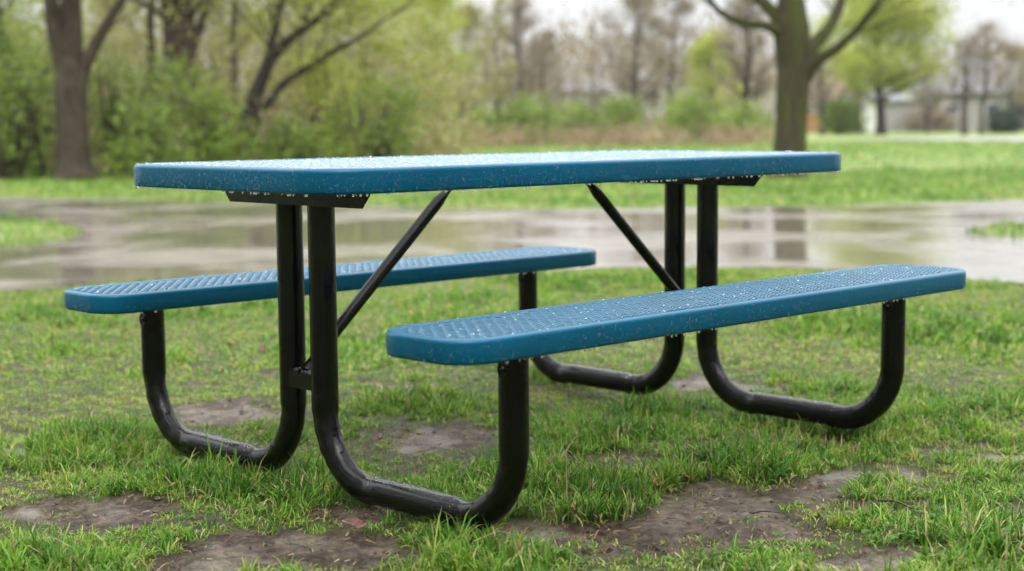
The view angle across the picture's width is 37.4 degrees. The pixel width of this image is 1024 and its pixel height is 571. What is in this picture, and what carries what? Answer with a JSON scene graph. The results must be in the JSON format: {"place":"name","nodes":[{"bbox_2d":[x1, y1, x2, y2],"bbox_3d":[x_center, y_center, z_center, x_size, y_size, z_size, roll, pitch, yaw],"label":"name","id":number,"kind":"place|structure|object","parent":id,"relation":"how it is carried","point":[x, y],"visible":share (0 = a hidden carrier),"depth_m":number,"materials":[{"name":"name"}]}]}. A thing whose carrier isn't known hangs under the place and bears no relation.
{"place":"outdoors","nodes":[
{"label":"outdoors","id":0,"kind":"place"},
{"bbox_2d":[0,260,1023,570],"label":"grass","id":1,"kind":"structure","parent":0,"point":[128,442],"depth_m":4.06,"materials":[{"name":"green plant"}]},
{"bbox_2d":[0,127,1023,570],"bbox_3d":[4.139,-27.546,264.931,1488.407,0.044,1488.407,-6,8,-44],"label":"ground","id":2,"kind":"structure","parent":0,"point":[218,553],"depth_m":3.83,"materials":[{"name":"soil"}]},
{"bbox_2d":[0,0,88,115],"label":"forest tree","id":3,"kind":"object","parent":2,"relation":"on","point":[31,36],"visible":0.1,"depth_m":37.03,"materials":[{"name":"green plant"}]},
{"bbox_2d":[0,45,89,179],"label":"leafy shrub","id":4,"kind":"object","parent":2,"relation":"on","point":[14,153],"visible":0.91,"depth_m":24.41,"materials":[{"name":"green plant"}]},
{"bbox_2d":[0,0,97,144],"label":"forest tree","id":5,"kind":"object","parent":2,"relation":"on","point":[1,12],"visible":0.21,"depth_m":28.78,"materials":[{"name":"green plant"}]},
{"bbox_2d":[0,0,139,175],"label":"forest tree","id":6,"kind":"object","parent":2,"relation":"on","point":[13,62],"visible":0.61,"depth_m":24.96,"materials":[{"name":"green plant"}]},
{"bbox_2d":[18,0,154,180],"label":"oak tree","id":7,"kind":"object","parent":2,"relation":"on","point":[72,62],"visible":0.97,"depth_m":23.82,"materials":[{"name":"brown plant"}]},
{"bbox_2d":[51,0,162,99],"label":"forest tree","id":8,"kind":"object","parent":2,"relation":"on","point":[102,11],"visible":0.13,"depth_m":43.14,"materials":[{"name":"green plant"}]},
{"bbox_2d":[36,0,213,113],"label":"forest tree","id":9,"kind":"object","parent":2,"relation":"on","point":[150,23],"visible":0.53,"depth_m":31.11,"materials":[{"name":"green plant"}]},
{"bbox_2d":[87,91,211,178],"bbox_3d":[-5.876,-2.281,24.359,1.942,1.706,1.736,-3,7,-25],"label":"leafy shrub","id":10,"kind":"object","parent":2,"relation":"on","point":[156,150],"visible":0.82,"depth_m":24.19,"materials":[{"name":"green plant"}]},
{"bbox_2d":[82,0,230,133],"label":"forest tree","id":11,"kind":"object","parent":2,"relation":"on","point":[172,34],"visible":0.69,"depth_m":30.80,"materials":[{"name":"brown plant"}]},
{"bbox_2d":[145,0,271,119],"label":"forest tree","id":12,"kind":"object","parent":2,"relation":"on","point":[223,43],"visible":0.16,"depth_m":41.24,"materials":[{"name":"green plant"}]},
{"bbox_2d":[161,65,266,161],"bbox_3d":[-4.966,-2.624,25.344,2.144,2.133,1.987,-6,8,-44],"label":"leafy shrub","id":13,"kind":"object","parent":2,"relation":"on","point":[217,129],"visible":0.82,"depth_m":25.25,"materials":[{"name":"green plant"}]},
{"bbox_2d":[135,0,311,137],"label":"forest tree","id":14,"kind":"object","parent":2,"relation":"on","point":[234,61],"visible":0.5,"depth_m":33.79,"materials":[{"name":"brown plant"}]},
{"bbox_2d":[259,345,266,351],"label":"fallen leaf","id":15,"kind":"object","parent":2,"relation":"on","point":[261,347],"visible":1,"depth_m":5.71,"materials":[{"name":"brown plant"}]},
{"bbox_2d":[0,0,526,159],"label":"understory","id":16,"kind":"object","parent":2,"relation":"on","point":[213,37],"visible":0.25,"depth_m":32.62,"materials":[{"name":"green plant"}]},
{"bbox_2d":[212,0,366,124],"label":"forest tree","id":17,"kind":"object","parent":2,"relation":"on","point":[294,46],"visible":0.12,"depth_m":37.47,"materials":[{"name":"green plant"}]},
{"bbox_2d":[238,94,346,159],"bbox_3d":[-3.689,-2.459,25.818,2.085,1.632,1.891,-6,8,-44],"label":"leafy shrub","id":18,"kind":"object","parent":2,"relation":"on","point":[296,146],"visible":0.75,"depth_m":25.67,"materials":[{"name":"green plant"}]},
{"bbox_2d":[171,0,465,159],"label":"forest tree","id":19,"kind":"object","parent":2,"relation":"on","point":[273,53],"visible":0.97,"depth_m":26.86,"materials":[{"name":"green plant"}]},
{"bbox_2d":[269,36,385,157],"bbox_3d":[-3.319,-3.222,27.665,2.188,2.625,2.544,-2,6,-14],"label":"leafy shrub","id":20,"kind":"object","parent":2,"relation":"on","point":[319,73],"visible":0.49,"depth_m":27.56,"materials":[{"name":"green plant"}]},
{"bbox_2d":[351,518,366,528],"bbox_3d":[-0.322,0.501,3.187,0.043,0.018,0.028,-6,8,-44],"label":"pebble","id":21,"kind":"object","parent":2,"relation":"on","point":[356,523],"visible":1,"depth_m":3.19,"materials":[{"name":"pink stone"}]},
{"bbox_2d":[312,50,442,157],"bbox_3d":[-2.292,-2.903,26.911,2.740,2.480,2.109,-6,8,-44],"label":"leafy shrub","id":22,"kind":"object","parent":2,"relation":"on","point":[382,135],"visible":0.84,"depth_m":26.75,"materials":[{"name":"green plant"}]},
{"bbox_2d":[297,0,466,155],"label":"forest tree","id":23,"kind":"object","parent":2,"relation":"on","point":[382,45],"visible":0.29,"depth_m":35.25,"materials":[{"name":"green plant"}]},
{"bbox_2d":[0,59,774,174],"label":"undergrowth","id":24,"kind":"object","parent":2,"relation":"on","point":[586,136],"visible":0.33,"depth_m":52.31,"materials":[{"name":"green plant"}]},
{"bbox_2d":[1,57,92,175],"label":"leafy shrub","id":25,"kind":"object","parent":24,"relation":"on","point":[47,129],"visible":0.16,"depth_m":26.70,"materials":[{"name":"green plant"}]},
{"bbox_2d":[44,37,178,175],"bbox_3d":[-6.766,-2.968,25.773,2.374,2.514,1.904,-6,8,-44],"label":"leafy shrub","id":26,"kind":"object","parent":24,"relation":"on","point":[111,133],"visible":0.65,"depth_m":25.68,"materials":[{"name":"green plant"}]},
{"bbox_2d":[118,40,231,160],"bbox_3d":[-6.107,-3.126,27.425,2.385,2.560,2.427,1,6,16],"label":"leafy shrub","id":27,"kind":"object","parent":24,"relation":"on","point":[177,76],"visible":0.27,"depth_m":27.14,"materials":[{"name":"green plant"}]},
{"bbox_2d":[389,68,472,154],"bbox_3d":[-2.115,-3.900,35.722,2.562,2.520,2.527,-1,6,-6],"label":"leafy shrub","id":28,"kind":"object","parent":2,"relation":"on","point":[436,97],"visible":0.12,"depth_m":35.63,"materials":[{"name":"green plant"}]},
{"bbox_2d":[383,0,481,123],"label":"forest tree","id":29,"kind":"object","parent":2,"relation":"on","point":[435,16],"visible":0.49,"depth_m":41.11,"materials":[{"name":"green plant"}]},
{"bbox_2d":[406,0,513,146],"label":"forest tree","id":30,"kind":"object","parent":2,"relation":"on","point":[473,11],"visible":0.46,"depth_m":54.16,"materials":[{"name":"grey plant"}]},
{"bbox_2d":[444,99,516,144],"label":"leafy shrub","id":31,"kind":"object","parent":2,"relation":"on","point":[480,112],"visible":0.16,"depth_m":59.39,"materials":[{"name":"green plant"}]},
{"bbox_2d":[469,0,518,143],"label":"bare tree","id":32,"kind":"object","parent":2,"relation":"on","point":[508,75],"visible":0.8,"depth_m":57.37,"materials":[{"name":"brown plant"}]},
{"bbox_2d":[1,426,1010,570],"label":"clover","id":33,"kind":"object","parent":2,"relation":"on","point":[580,561],"visible":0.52,"depth_m":3.11,"materials":[{"name":"green plant"}]},
{"bbox_2d":[0,138,1023,247],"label":"lawn grass","id":34,"kind":"structure","parent":2,"relation":"on","point":[905,183],"depth_m":19.21,"materials":[{"name":"green plant"}]},
{"bbox_2d":[0,317,1023,570],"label":"plant litter","id":35,"kind":"object","parent":2,"relation":"on","point":[454,467],"visible":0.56,"depth_m":3.39,"materials":[{"name":"brown plant"}]},
{"bbox_2d":[1,318,1022,570],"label":"soil crumbs","id":36,"kind":"object","parent":2,"relation":"on","point":[453,450],"visible":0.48,"depth_m":3.53,"materials":[{"name":"brown soil"}]},
{"bbox_2d":[64,150,965,530],"bbox_3d":[0.023,0.042,3.965,1.867,0.758,1.598,-6,8,-44],"label":"picnic table","id":37,"kind":"object","parent":2,"relation":"on","point":[672,314],"visible":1,"depth_m":3.54,"materials":[{"name":"blue plastic-coated metal"},{"name":"black metal"}]},
{"bbox_2d":[11,0,1023,133],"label":"distant wood","id":38,"kind":"object","parent":2,"relation":"on","point":[577,73],"visible":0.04,"depth_m":130.12,"materials":[{"name":"beige plant"}]},
{"bbox_2d":[484,0,556,143],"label":"bare tree","id":39,"kind":"object","parent":2,"relation":"on","point":[516,26],"visible":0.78,"depth_m":61.06,"materials":[{"name":"grey plant"}]},
{"bbox_2d":[476,88,574,145],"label":"leafy shrub","id":40,"kind":"object","parent":2,"relation":"on","point":[525,119],"visible":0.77,"depth_m":57.38,"materials":[{"name":"green plant"}]},
{"bbox_2d":[514,23,574,142],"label":"bare tree","id":41,"kind":"object","parent":2,"relation":"on","point":[547,35],"visible":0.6,"depth_m":65.20,"materials":[{"name":"grey plant"}]},
{"bbox_2d":[536,93,613,144],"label":"leafy shrub","id":42,"kind":"object","parent":2,"relation":"on","point":[579,116],"visible":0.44,"depth_m":59.36,"materials":[{"name":"green plant"}]},
{"bbox_2d":[539,54,614,130],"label":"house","id":43,"kind":"structure","parent":2,"relation":"on","point":[588,87],"depth_m":149.15,"materials":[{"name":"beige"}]},
{"bbox_2d":[581,90,663,143],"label":"leafy shrub","id":44,"kind":"object","parent":2,"relation":"on","point":[619,108],"visible":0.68,"depth_m":58.34,"materials":[{"name":"green plant"}]},
{"bbox_2d":[586,0,685,142],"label":"bare tree","id":45,"kind":"object","parent":2,"relation":"on","point":[634,52],"visible":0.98,"depth_m":63.10,"materials":[{"name":"grey plant"}]},
{"bbox_2d":[653,477,662,484],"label":"fallen leaf","id":46,"kind":"object","parent":2,"relation":"on","point":[655,482],"visible":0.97,"depth_m":3.55,"materials":[{"name":"brown plant"}]},
{"bbox_2d":[625,0,705,138],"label":"bare tree","id":47,"kind":"object","parent":2,"relation":"on","point":[686,6],"visible":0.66,"depth_m":69.10,"materials":[{"name":"grey plant"}]},
{"bbox_2d":[679,471,689,480],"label":"fallen leaf","id":48,"kind":"object","parent":2,"relation":"on","point":[685,477],"visible":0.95,"depth_m":3.59,"materials":[{"name":"brown plant"}]},
{"bbox_2d":[648,83,735,143],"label":"leafy shrub","id":49,"kind":"object","parent":2,"relation":"on","point":[691,112],"visible":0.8,"depth_m":57.29,"materials":[{"name":"green plant"}]},
{"bbox_2d":[679,23,754,134],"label":"budding tree","id":50,"kind":"object","parent":2,"relation":"on","point":[705,52],"visible":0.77,"depth_m":66.99,"materials":[{"name":"green plant"}]},
{"bbox_2d":[703,0,775,141],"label":"bare tree","id":51,"kind":"object","parent":2,"relation":"on","point":[746,72],"visible":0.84,"depth_m":61.37,"materials":[{"name":"grey plant"}]},
{"bbox_2d":[707,96,774,142],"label":"leafy shrub","id":52,"kind":"object","parent":2,"relation":"on","point":[740,118],"visible":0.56,"depth_m":59.36,"materials":[{"name":"green plant"}]},
{"bbox_2d":[751,510,779,513],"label":"fallen twig","id":53,"kind":"object","parent":2,"relation":"on","point":[757,511],"visible":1,"depth_m":3.29,"materials":[{"name":"brown wood"}]},
{"bbox_2d":[756,70,843,130],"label":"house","id":54,"kind":"structure","parent":2,"relation":"on","point":[772,101],"depth_m":137.41,"materials":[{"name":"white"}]},
{"bbox_2d":[605,0,1011,179],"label":"maple tree","id":55,"kind":"object","parent":2,"relation":"on","point":[800,59],"visible":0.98,"depth_m":22.36,"materials":[{"name":"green plant"}]},
{"bbox_2d":[809,44,838,134],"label":"bare tree","id":56,"kind":"object","parent":2,"relation":"on","point":[821,101],"visible":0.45,"depth_m":94.06,"materials":[{"name":"grey plant"}]},
{"bbox_2d":[807,114,842,132],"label":"wooden fence","id":57,"kind":"object","parent":2,"relation":"on","point":[811,123],"visible":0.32,"depth_m":99.44,"materials":[{"name":"orange wood"}]},
{"bbox_2d":[808,91,872,134],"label":"leafy shrub","id":58,"kind":"object","parent":2,"relation":"on","point":[843,119],"visible":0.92,"depth_m":93.92,"materials":[{"name":"green plant"}]},
{"bbox_2d":[838,75,868,97],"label":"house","id":59,"kind":"structure","parent":2,"relation":"on","point":[846,94],"depth_m":132.52,"materials":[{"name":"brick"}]},
{"bbox_2d":[837,72,874,132],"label":"bare tree","id":60,"kind":"object","parent":2,"relation":"on","point":[859,94],"visible":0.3,"depth_m":104.14,"materials":[{"name":"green plant"}]},
{"bbox_2d":[847,87,929,131],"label":"garage","id":61,"kind":"structure","parent":2,"relation":"on","point":[897,108],"depth_m":111.26,"materials":[{"name":"white"}]},
{"bbox_2d":[885,102,915,131],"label":"garage door","id":62,"kind":"structure","parent":61,"relation":"in","point":[893,116],"depth_m":111.21,"materials":[{"name":"beige"}]},
{"bbox_2d":[808,0,976,134],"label":"budding tree","id":63,"kind":"object","parent":2,"relation":"on","point":[855,58],"visible":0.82,"depth_m":89.45,"materials":[{"name":"green plant"}]},
{"bbox_2d":[878,499,913,509],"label":"fallen twig","id":64,"kind":"object","parent":2,"relation":"on","point":[890,500],"visible":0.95,"depth_m":3.39,"materials":[{"name":"brown wood"}]},
{"bbox_2d":[902,54,958,132],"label":"bare tree","id":65,"kind":"object","parent":2,"relation":"on","point":[926,93],"visible":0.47,"depth_m":98.82,"materials":[{"name":"grey plant"}]},
{"bbox_2d":[895,102,969,131],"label":"leafy shrub","id":66,"kind":"object","parent":2,"relation":"on","point":[938,120],"visible":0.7,"depth_m":108.56,"materials":[{"name":"green plant"}]},
{"bbox_2d":[900,58,1023,131],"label":"house","id":67,"kind":"structure","parent":2,"relation":"on","point":[973,109],"depth_m":111.64,"materials":[{"name":"beige"}]},
{"bbox_2d":[943,103,959,117],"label":"window","id":68,"kind":"structure","parent":67,"relation":"in","point":[957,109],"depth_m":111.67,"materials":[{"name":"white glass"}]},
{"bbox_2d":[985,102,1001,117],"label":"window","id":69,"kind":"structure","parent":67,"relation":"in","point":[988,106],"depth_m":111.37,"materials":[{"name":"white glass"}]},
{"bbox_2d":[1012,102,1023,130],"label":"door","id":70,"kind":"structure","parent":67,"relation":"in","point":[1019,111],"depth_m":111.23,"materials":[{"name":"glass"}]},
{"bbox_2d":[937,28,992,133],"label":"bare tree","id":71,"kind":"object","parent":2,"relation":"on","point":[963,97],"visible":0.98,"depth_m":89.12,"materials":[{"name":"grey plant"}]},
{"bbox_2d":[947,17,1022,133],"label":"bare tree","id":72,"kind":"object","parent":2,"relation":"on","point":[988,28],"visible":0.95,"depth_m":89.07,"materials":[{"name":"grey plant"}]},
{"bbox_2d":[976,104,1023,133],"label":"evergreen bush","id":73,"kind":"object","parent":2,"relation":"on","point":[1006,120],"visible":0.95,"depth_m":93.98,"materials":[{"name":"green plant"}]},
{"bbox_2d":[979,40,1023,110],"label":"bare tree","id":74,"kind":"object","parent":2,"relation":"on","point":[1013,51],"visible":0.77,"depth_m":96.76,"materials":[{"name":"grey plant"}]},
{"bbox_2d":[993,39,1023,130],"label":"budding tree","id":75,"kind":"object","parent":2,"relation":"on","point":[1021,86],"visible":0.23,"depth_m":108.87,"materials":[{"name":"grey plant"}]},
{"bbox_2d":[0,197,1023,291],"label":"path","id":76,"kind":"structure","parent":0,"point":[124,240],"depth_m":11.35,"materials":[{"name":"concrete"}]},
{"bbox_2d":[3,0,1023,122],"label":"sky","id":77,"kind":"structure","parent":0,"point":[1007,13],"materials":[{"name":"white"}]},
{"bbox_2d":[768,137,1023,140],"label":"road","id":78,"kind":"structure","parent":0,"point":[969,138],"depth_m":66.31,"materials":[{"name":"grey asphalt"}]}
]}

